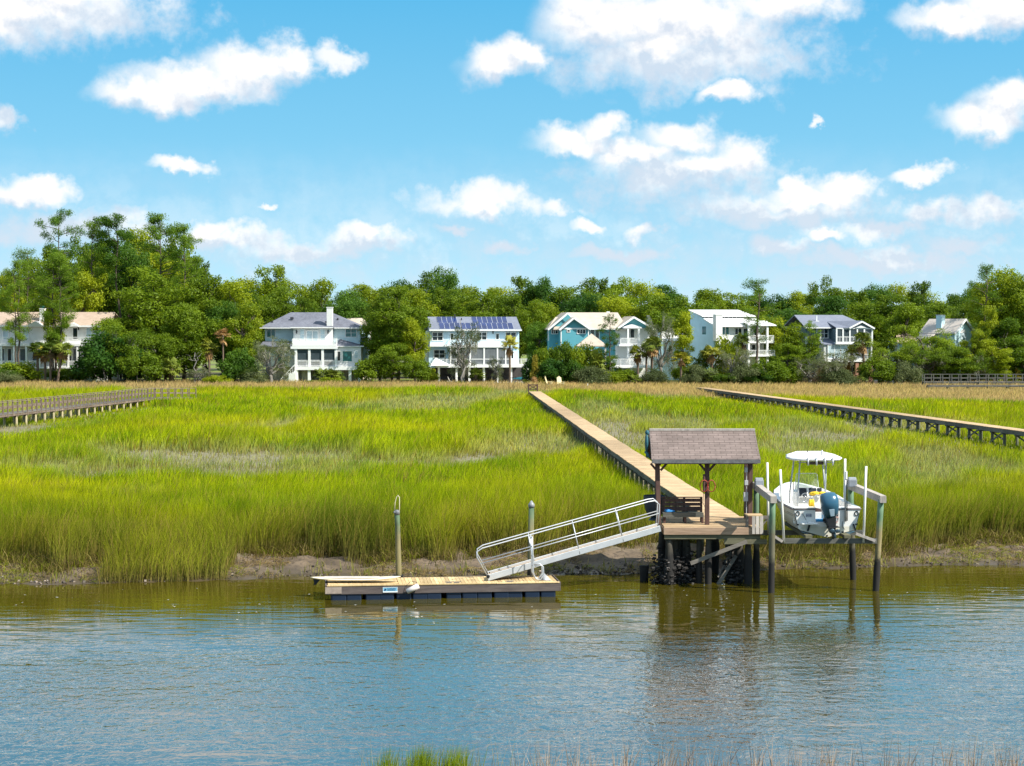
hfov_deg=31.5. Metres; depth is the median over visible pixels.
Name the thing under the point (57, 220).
pine tree
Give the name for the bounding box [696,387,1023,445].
boardwalk
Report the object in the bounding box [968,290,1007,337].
broadleaf tree
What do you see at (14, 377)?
shrub
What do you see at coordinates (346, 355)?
window
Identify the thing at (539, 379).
ornamental grass
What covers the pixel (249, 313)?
broadleaf tree
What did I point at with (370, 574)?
bank sprouts
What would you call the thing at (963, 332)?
window
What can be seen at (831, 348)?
window
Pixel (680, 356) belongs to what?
palm tree
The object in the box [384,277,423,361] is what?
broadleaf tree
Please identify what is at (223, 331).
palm tree
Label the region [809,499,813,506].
life jacket
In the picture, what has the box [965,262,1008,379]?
pine tree
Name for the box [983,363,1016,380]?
shrub
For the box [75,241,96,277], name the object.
broadleaf tree
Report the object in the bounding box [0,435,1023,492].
marsh grass
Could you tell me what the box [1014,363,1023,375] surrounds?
shrub
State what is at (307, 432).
marsh grass
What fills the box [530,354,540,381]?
shrub
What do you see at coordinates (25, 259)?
pine tree
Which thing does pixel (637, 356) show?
palm tree
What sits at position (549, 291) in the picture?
broadleaf tree
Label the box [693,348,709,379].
palm tree
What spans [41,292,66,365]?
broadleaf tree
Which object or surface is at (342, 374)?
shrub
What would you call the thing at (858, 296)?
broadleaf tree
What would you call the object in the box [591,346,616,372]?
broadleaf tree
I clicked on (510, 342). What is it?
palm tree
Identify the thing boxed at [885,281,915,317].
broadleaf tree
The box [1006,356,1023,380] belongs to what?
shrub
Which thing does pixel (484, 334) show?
window
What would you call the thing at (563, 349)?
shrub
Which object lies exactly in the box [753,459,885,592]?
lift
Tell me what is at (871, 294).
broadleaf tree
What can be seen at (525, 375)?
shrub
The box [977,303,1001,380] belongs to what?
broadleaf tree
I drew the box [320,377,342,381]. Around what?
shrub
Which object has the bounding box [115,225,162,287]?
broadleaf tree
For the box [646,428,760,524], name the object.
pavilion
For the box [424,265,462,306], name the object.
broadleaf tree
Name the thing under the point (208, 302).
broadleaf tree
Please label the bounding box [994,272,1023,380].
broadleaf tree
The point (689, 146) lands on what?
sky
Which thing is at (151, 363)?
shrub
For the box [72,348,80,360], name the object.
window
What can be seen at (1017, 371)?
shrub
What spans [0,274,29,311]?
broadleaf tree
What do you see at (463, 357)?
oak tree
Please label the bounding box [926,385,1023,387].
boardwalk
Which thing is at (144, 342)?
oak tree
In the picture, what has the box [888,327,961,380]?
oak tree
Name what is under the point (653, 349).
palm tree
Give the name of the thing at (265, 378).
shrub
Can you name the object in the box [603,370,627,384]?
shrub
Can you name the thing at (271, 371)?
oak tree
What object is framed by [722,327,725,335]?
window
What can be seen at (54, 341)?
palm tree
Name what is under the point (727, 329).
window
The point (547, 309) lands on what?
broadleaf tree
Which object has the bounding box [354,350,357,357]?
window
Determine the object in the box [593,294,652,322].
broadleaf tree
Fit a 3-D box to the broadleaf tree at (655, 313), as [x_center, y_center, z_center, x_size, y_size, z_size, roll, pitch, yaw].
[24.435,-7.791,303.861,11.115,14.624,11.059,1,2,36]
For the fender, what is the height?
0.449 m
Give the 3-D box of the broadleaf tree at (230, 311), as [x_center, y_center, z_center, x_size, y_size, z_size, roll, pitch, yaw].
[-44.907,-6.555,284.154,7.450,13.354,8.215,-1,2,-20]
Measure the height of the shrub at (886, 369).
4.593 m
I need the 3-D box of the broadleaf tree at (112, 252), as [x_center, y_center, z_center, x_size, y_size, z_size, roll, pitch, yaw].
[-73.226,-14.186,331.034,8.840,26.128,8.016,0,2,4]
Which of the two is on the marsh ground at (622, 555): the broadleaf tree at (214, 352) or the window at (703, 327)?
the broadleaf tree at (214, 352)
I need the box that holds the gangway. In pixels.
[476,498,660,580]
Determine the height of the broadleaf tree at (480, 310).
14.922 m
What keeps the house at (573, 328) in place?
on the marsh ground at (622, 555)
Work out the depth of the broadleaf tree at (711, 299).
357.65 m
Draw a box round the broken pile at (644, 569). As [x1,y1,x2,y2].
[639,565,648,580]
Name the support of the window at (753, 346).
in the house at (708, 325)
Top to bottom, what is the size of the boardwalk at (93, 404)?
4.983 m
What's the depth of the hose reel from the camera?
73.03 m
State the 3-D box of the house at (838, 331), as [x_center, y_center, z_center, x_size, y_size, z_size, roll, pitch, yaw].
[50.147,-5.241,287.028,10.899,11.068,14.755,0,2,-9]
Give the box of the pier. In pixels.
[647,516,766,584]
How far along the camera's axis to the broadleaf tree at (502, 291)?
350.54 m
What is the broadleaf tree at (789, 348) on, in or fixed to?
on the marsh ground at (622, 555)
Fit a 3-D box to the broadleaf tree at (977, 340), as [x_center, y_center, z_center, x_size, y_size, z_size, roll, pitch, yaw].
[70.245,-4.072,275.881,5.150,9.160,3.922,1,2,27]
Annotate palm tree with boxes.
[26,341,44,381]
[32,346,55,379]
[38,343,60,382]
[50,339,62,381]
[51,342,74,381]
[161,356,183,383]
[200,336,220,377]
[213,328,230,371]
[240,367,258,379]
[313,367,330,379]
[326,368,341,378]
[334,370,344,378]
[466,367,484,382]
[501,335,518,382]
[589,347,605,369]
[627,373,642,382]
[629,344,647,382]
[639,342,650,375]
[640,335,663,371]
[670,351,691,380]
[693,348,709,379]
[699,344,723,367]
[701,366,717,382]
[733,332,750,354]
[843,344,860,375]
[851,331,874,381]
[855,370,869,382]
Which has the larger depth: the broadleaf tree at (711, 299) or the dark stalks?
the broadleaf tree at (711, 299)
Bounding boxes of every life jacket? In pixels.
[809,491,824,495]
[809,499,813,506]
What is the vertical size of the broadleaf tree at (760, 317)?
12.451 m
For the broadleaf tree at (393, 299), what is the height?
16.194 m
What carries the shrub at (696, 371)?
on the marsh ground at (622, 555)
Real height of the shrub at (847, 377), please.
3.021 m
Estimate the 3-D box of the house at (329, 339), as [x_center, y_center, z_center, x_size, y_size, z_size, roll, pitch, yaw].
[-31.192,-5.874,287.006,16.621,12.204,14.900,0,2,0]
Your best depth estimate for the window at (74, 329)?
283.84 m
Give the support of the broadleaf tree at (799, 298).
on the marsh ground at (622, 555)
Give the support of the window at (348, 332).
in the house at (329, 339)
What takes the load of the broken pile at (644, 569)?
in the creek water
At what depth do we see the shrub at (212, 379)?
268.87 m
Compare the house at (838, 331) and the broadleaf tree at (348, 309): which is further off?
the broadleaf tree at (348, 309)
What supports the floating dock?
on the creek water
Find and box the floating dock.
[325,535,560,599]
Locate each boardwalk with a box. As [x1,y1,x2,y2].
[0,388,195,426]
[529,391,737,557]
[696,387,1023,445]
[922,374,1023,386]
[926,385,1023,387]
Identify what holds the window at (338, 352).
in the house at (329, 339)
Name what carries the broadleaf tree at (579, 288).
on the marsh ground at (622, 555)
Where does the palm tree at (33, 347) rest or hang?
on the marsh ground at (622, 555)
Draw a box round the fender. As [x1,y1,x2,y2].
[406,581,419,593]
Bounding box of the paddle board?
[311,576,400,584]
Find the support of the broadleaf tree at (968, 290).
on the marsh ground at (622, 555)
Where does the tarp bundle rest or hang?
hanging from the pavilion
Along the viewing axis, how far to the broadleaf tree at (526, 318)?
294.39 m
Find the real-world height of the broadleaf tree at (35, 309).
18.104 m
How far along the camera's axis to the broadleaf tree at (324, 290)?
320.41 m
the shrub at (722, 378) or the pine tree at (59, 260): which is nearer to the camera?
the shrub at (722, 378)
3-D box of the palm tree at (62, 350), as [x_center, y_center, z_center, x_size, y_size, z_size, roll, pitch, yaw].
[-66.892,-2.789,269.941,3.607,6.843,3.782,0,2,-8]
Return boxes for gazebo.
[576,333,605,356]
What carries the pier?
on the marsh ground at (622, 555)
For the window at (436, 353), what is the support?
in the house at (494, 331)
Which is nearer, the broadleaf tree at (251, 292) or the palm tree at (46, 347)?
the palm tree at (46, 347)
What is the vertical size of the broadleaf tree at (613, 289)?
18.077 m
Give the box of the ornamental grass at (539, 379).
[537,377,545,383]
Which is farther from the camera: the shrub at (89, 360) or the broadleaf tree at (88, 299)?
the broadleaf tree at (88, 299)
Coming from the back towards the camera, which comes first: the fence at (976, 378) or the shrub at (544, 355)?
the shrub at (544, 355)
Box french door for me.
[306,330,318,342]
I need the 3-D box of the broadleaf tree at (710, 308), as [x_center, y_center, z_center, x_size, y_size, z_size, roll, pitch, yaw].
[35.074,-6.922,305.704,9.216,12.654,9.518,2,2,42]
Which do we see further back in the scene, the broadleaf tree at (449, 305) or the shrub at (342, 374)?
the broadleaf tree at (449, 305)
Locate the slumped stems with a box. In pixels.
[0,525,1023,578]
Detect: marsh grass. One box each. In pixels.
[0,378,1023,419]
[0,403,1023,456]
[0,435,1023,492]
[0,470,1023,542]
[0,487,1023,583]
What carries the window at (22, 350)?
in the house at (78, 331)
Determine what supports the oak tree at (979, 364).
on the marsh ground at (622, 555)
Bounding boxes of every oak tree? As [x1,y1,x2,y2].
[97,323,160,380]
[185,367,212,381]
[252,336,295,382]
[442,321,481,381]
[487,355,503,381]
[644,311,678,380]
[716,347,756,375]
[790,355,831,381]
[815,348,857,381]
[859,341,919,369]
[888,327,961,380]
[898,343,956,380]
[951,350,997,380]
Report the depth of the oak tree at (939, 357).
271.73 m
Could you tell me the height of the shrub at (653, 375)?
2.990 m
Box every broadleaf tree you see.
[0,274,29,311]
[16,255,47,311]
[16,273,55,311]
[34,259,89,311]
[37,246,76,288]
[40,249,73,301]
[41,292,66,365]
[56,267,108,311]
[67,234,105,292]
[73,249,131,311]
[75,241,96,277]
[89,317,139,381]
[95,236,124,304]
[106,240,157,345]
[110,265,213,380]
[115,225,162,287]
[119,227,166,254]
[142,252,192,338]
[147,226,197,288]
[148,332,192,382]
[156,301,224,380]
[167,243,208,367]
[174,274,233,376]
[186,261,210,369]
[193,291,221,376]
[202,300,246,371]
[203,277,264,379]
[215,299,264,379]
[222,287,271,366]
[227,275,268,355]
[238,285,301,360]
[252,264,296,341]
[255,278,300,294]
[273,284,312,307]
[279,290,323,315]
[293,276,337,310]
[317,294,369,320]
[330,289,365,316]
[340,282,378,305]
[358,300,395,381]
[360,287,385,315]
[363,284,434,379]
[367,342,411,381]
[380,286,407,375]
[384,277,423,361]
[389,287,449,376]
[396,271,451,360]
[401,315,431,380]
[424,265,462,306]
[424,286,466,319]
[445,291,505,316]
[448,284,492,316]
[475,285,517,306]
[477,287,519,316]
[486,293,538,356]
[498,275,536,363]
[515,298,551,356]
[519,275,560,340]
[521,321,548,355]
[524,284,559,343]
[525,300,562,347]
[544,286,584,311]
[557,290,606,312]
[559,285,596,311]
[579,276,610,310]
[581,276,640,317]
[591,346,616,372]
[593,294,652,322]
[615,285,640,304]
[622,279,669,309]
[625,293,689,337]
[650,284,677,305]
[660,293,689,312]
[670,295,718,326]
[672,310,694,367]
[687,287,727,314]
[692,289,731,309]
[705,305,727,309]
[711,292,742,309]
[725,289,776,344]
[741,306,780,362]
[750,294,804,351]
[759,315,797,361]
[766,342,810,381]
[768,308,809,351]
[775,290,816,314]
[776,320,822,369]
[802,275,844,313]
[811,296,849,314]
[818,287,857,313]
[837,289,873,318]
[843,301,886,355]
[850,282,895,371]
[868,293,923,355]
[876,301,925,354]
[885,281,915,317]
[896,291,946,311]
[907,280,942,319]
[909,303,952,336]
[921,335,952,380]
[933,294,970,318]
[934,347,979,383]
[939,304,975,343]
[943,287,976,356]
[958,326,990,380]
[962,264,1023,349]
[965,282,985,355]
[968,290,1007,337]
[970,337,1014,380]
[972,316,1023,380]
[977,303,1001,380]
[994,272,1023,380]
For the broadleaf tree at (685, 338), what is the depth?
278.42 m
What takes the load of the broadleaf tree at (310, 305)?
on the marsh ground at (622, 555)
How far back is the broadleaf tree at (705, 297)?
322.63 m
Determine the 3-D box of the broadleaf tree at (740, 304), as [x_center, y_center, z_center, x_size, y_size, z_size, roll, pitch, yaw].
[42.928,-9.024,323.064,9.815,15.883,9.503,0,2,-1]
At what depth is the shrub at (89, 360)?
269.46 m
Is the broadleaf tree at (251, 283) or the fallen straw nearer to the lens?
the fallen straw
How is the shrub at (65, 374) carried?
on the marsh ground at (622, 555)
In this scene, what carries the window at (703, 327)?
in the house at (708, 325)
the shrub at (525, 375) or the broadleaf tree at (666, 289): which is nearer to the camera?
the shrub at (525, 375)
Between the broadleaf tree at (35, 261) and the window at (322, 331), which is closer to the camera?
the window at (322, 331)
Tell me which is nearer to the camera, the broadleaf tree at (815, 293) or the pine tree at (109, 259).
the pine tree at (109, 259)
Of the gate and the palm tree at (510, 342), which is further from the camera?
the palm tree at (510, 342)
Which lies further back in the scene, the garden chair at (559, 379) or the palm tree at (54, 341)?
the palm tree at (54, 341)
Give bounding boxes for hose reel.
[700,474,715,504]
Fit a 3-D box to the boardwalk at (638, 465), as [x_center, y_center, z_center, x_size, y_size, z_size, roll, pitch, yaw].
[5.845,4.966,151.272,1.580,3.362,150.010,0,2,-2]
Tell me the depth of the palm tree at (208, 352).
272.61 m
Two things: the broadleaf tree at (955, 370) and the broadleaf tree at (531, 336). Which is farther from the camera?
the broadleaf tree at (531, 336)
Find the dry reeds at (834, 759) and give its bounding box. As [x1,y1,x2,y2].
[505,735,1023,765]
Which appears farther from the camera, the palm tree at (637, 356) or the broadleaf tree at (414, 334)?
the broadleaf tree at (414, 334)
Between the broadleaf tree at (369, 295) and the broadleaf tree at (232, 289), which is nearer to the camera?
the broadleaf tree at (232, 289)
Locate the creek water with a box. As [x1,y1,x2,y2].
[0,565,1023,765]
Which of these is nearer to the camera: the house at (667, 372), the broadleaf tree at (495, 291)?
the house at (667, 372)
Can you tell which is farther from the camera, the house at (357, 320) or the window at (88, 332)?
the house at (357, 320)
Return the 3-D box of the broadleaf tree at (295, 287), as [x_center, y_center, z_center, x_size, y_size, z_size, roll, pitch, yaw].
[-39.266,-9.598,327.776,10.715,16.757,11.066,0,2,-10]
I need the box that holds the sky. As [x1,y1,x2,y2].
[0,0,1023,313]
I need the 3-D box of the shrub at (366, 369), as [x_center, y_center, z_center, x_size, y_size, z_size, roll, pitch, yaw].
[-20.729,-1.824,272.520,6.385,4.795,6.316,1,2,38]
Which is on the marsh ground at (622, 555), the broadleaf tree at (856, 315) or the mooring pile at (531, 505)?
the broadleaf tree at (856, 315)
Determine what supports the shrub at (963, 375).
on the marsh ground at (622, 555)
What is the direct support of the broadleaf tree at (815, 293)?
on the marsh ground at (622, 555)
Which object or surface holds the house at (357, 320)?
on the marsh ground at (622, 555)
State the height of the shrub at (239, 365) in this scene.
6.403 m
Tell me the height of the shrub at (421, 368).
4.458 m
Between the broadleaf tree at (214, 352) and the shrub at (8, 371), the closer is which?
the shrub at (8, 371)
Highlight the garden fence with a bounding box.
[438,376,520,382]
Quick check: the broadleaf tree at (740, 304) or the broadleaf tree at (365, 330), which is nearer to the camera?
the broadleaf tree at (365, 330)
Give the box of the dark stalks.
[514,735,1000,765]
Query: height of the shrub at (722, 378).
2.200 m
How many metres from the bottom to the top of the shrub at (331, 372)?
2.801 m
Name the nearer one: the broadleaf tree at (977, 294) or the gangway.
the gangway
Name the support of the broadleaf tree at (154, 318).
on the marsh ground at (622, 555)
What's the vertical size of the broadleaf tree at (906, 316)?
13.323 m
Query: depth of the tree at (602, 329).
272.26 m
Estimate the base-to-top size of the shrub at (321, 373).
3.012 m
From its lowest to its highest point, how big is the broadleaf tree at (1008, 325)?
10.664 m
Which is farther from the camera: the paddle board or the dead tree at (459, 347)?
the dead tree at (459, 347)
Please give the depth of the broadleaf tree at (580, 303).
308.33 m
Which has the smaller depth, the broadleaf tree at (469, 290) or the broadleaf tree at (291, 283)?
the broadleaf tree at (469, 290)
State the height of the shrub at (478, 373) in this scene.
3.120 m
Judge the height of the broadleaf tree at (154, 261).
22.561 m
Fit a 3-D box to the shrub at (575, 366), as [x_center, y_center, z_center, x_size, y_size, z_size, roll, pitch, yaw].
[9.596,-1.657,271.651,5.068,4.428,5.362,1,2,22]
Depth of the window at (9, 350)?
284.25 m
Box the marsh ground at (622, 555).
[0,339,1023,584]
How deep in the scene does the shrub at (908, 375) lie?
269.49 m
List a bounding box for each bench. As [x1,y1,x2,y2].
[661,497,703,522]
[744,513,767,533]
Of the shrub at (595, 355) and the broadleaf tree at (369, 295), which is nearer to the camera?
the shrub at (595, 355)
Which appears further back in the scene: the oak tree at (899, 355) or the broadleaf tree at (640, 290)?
the broadleaf tree at (640, 290)
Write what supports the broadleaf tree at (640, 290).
on the marsh ground at (622, 555)
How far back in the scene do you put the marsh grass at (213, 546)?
78.07 m
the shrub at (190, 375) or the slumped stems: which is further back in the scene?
the shrub at (190, 375)
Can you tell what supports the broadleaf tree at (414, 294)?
on the marsh ground at (622, 555)
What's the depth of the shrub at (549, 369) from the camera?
271.07 m
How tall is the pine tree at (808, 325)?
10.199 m
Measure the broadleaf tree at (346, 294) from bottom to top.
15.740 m
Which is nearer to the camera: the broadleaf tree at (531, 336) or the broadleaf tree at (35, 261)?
the broadleaf tree at (531, 336)
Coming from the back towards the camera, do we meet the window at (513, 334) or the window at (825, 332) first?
the window at (513, 334)
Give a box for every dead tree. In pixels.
[189,353,205,380]
[449,320,476,381]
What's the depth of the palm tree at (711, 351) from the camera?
272.66 m
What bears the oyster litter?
on the marsh ground at (622, 555)
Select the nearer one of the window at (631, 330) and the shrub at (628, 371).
the shrub at (628, 371)
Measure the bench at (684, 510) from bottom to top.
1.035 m
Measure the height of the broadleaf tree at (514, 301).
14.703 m
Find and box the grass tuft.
[369,740,488,765]
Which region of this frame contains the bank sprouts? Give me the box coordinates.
[0,548,1023,583]
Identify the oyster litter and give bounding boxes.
[0,553,1022,583]
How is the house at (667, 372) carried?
on the marsh ground at (622, 555)
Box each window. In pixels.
[2,327,8,339]
[2,348,4,360]
[7,348,11,360]
[19,348,24,360]
[22,327,28,339]
[72,327,77,339]
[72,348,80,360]
[86,327,91,338]
[267,329,275,337]
[300,329,304,340]
[320,329,324,340]
[337,351,340,360]
[342,351,351,361]
[345,329,356,336]
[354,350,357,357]
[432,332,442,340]
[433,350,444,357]
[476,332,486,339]
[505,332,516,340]
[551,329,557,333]
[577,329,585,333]
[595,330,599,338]
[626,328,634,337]
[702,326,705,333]
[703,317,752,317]
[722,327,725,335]
[725,327,729,335]
[735,328,741,334]
[751,344,755,351]
[816,329,828,337]
[828,345,847,358]
[960,329,966,338]
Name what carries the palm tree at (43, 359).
on the marsh ground at (622, 555)
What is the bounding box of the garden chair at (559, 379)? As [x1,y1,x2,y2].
[557,377,563,384]
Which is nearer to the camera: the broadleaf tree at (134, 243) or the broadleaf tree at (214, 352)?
the broadleaf tree at (214, 352)
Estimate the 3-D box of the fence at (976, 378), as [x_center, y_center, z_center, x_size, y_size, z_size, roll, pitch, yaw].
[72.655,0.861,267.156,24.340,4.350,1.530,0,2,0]
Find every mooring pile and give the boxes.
[393,495,402,577]
[527,500,534,574]
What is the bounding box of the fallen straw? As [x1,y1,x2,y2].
[0,537,1023,583]
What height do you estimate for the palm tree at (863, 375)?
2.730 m
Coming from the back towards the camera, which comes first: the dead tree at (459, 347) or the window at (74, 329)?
the window at (74, 329)
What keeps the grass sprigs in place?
on the marsh ground at (622, 555)
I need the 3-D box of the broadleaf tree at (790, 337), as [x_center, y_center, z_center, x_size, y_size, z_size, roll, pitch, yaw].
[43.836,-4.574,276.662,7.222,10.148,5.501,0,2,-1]
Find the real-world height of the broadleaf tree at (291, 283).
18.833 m
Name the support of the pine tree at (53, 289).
on the marsh ground at (622, 555)
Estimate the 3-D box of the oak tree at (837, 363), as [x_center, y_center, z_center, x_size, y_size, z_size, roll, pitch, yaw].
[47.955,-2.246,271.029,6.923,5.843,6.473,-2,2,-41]
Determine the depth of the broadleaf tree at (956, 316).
307.21 m
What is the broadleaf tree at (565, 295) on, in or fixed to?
on the marsh ground at (622, 555)
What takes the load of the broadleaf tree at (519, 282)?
on the marsh ground at (622, 555)
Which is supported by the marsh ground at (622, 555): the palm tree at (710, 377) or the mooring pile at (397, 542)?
the palm tree at (710, 377)
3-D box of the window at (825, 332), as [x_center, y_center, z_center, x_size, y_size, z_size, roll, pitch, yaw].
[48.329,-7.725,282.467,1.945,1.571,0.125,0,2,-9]
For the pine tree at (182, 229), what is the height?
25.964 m
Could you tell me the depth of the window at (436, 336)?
282.18 m
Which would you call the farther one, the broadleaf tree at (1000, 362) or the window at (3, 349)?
the window at (3, 349)
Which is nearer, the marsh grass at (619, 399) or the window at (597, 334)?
the marsh grass at (619, 399)
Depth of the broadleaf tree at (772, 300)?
323.87 m
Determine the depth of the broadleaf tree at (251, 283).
321.48 m
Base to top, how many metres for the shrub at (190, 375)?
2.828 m
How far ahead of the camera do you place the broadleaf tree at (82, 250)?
324.20 m
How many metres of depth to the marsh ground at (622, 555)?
77.94 m
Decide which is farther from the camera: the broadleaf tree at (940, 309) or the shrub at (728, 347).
the broadleaf tree at (940, 309)
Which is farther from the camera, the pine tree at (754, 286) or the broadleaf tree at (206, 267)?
the broadleaf tree at (206, 267)
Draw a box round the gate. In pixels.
[528,384,537,393]
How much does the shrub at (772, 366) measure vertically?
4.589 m
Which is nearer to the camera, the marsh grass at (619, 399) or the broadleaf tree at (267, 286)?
the marsh grass at (619, 399)
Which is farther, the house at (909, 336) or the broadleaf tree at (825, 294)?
the broadleaf tree at (825, 294)
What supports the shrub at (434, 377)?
on the marsh ground at (622, 555)
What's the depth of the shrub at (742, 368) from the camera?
269.32 m
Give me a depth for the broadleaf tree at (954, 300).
329.57 m
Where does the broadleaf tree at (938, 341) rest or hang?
on the marsh ground at (622, 555)
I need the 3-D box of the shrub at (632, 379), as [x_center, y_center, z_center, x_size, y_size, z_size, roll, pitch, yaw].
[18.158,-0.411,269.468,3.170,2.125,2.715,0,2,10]
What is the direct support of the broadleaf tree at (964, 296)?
on the marsh ground at (622, 555)
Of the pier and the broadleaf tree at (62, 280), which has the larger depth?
the broadleaf tree at (62, 280)
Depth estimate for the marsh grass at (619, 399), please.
222.64 m
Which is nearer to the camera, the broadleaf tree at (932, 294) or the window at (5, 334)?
the window at (5, 334)
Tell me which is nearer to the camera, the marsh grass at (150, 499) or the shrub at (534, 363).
the marsh grass at (150, 499)
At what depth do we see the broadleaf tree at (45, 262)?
323.94 m
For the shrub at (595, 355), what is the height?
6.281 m
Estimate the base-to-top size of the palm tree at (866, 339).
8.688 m
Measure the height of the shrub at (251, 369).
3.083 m
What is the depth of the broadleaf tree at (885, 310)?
309.28 m
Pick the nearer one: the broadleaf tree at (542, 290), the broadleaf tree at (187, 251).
the broadleaf tree at (542, 290)
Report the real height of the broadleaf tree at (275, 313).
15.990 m
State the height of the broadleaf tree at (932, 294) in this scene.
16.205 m
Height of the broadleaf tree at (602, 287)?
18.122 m
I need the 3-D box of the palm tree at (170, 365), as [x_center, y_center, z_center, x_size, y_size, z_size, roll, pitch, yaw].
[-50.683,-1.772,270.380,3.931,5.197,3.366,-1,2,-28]
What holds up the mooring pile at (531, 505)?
in the creek water
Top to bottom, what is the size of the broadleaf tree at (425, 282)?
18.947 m
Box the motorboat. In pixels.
[773,450,861,538]
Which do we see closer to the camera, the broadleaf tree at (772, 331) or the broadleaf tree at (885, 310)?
the broadleaf tree at (772, 331)
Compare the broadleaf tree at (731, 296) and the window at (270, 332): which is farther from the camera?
the broadleaf tree at (731, 296)
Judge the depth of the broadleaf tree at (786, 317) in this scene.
304.14 m
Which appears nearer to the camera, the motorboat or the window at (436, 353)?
the motorboat
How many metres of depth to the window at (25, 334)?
283.84 m
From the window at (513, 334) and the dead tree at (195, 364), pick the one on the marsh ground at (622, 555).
the dead tree at (195, 364)
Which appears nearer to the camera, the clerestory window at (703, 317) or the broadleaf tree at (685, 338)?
the broadleaf tree at (685, 338)
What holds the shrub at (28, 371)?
on the marsh ground at (622, 555)
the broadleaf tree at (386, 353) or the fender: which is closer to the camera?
the fender
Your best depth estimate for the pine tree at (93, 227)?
297.53 m
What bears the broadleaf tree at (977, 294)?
on the marsh ground at (622, 555)
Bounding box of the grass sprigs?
[349,735,541,765]
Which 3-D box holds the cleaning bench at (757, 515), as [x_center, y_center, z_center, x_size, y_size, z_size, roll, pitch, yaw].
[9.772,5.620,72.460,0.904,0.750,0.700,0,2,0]
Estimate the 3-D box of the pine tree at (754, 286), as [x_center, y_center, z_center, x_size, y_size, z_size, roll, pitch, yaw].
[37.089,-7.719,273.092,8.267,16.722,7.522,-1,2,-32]
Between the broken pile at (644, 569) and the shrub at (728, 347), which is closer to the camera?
the broken pile at (644, 569)
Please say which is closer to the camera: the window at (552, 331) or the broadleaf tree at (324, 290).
the window at (552, 331)
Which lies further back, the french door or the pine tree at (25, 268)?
the french door
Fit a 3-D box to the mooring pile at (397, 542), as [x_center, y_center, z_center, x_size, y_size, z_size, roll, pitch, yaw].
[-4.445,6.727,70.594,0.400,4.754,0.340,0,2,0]
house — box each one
[0,306,119,381]
[259,307,369,381]
[346,318,371,379]
[424,314,528,382]
[541,311,653,381]
[643,315,689,379]
[688,310,776,380]
[784,315,874,382]
[886,334,915,369]
[917,315,974,380]
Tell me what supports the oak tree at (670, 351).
on the marsh ground at (622, 555)
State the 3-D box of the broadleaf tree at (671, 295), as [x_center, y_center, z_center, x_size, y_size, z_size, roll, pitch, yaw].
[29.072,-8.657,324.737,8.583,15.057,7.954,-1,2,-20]
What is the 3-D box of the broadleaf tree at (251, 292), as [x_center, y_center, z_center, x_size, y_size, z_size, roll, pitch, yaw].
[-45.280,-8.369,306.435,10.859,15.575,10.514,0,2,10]
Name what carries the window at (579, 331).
in the house at (573, 328)
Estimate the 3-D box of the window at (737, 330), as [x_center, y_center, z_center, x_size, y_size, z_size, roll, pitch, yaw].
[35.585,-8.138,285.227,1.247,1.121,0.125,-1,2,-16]
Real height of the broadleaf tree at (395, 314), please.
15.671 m
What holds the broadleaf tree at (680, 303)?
on the marsh ground at (622, 555)
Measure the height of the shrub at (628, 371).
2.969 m
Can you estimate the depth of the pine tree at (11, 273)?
276.26 m
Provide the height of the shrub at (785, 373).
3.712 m
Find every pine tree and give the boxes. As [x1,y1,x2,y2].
[0,258,42,363]
[0,259,28,363]
[11,245,45,308]
[18,250,80,380]
[33,208,87,286]
[35,253,79,381]
[68,220,113,310]
[92,213,136,379]
[133,211,187,379]
[161,221,206,324]
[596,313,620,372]
[738,277,783,362]
[796,320,821,379]
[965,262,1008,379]
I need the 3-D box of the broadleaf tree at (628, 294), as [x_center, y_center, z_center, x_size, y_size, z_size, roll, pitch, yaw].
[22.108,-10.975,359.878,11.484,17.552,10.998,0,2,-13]
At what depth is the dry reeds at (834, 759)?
38.87 m
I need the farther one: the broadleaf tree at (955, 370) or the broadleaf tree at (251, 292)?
the broadleaf tree at (251, 292)
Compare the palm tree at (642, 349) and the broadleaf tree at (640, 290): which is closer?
the palm tree at (642, 349)
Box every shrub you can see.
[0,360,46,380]
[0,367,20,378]
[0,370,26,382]
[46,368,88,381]
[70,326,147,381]
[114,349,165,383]
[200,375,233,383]
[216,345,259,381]
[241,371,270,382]
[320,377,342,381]
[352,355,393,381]
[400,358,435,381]
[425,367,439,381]
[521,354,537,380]
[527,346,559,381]
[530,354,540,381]
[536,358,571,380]
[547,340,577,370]
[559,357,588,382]
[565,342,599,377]
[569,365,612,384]
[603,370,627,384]
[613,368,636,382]
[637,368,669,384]
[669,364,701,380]
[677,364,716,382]
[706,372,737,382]
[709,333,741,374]
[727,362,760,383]
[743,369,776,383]
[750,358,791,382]
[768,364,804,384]
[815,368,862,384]
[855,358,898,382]
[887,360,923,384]
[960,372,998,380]
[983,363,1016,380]
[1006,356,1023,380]
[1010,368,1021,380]
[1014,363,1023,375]
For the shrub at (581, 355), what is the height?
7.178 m
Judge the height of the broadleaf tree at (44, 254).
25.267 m
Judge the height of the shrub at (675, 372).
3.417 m
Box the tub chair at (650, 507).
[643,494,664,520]

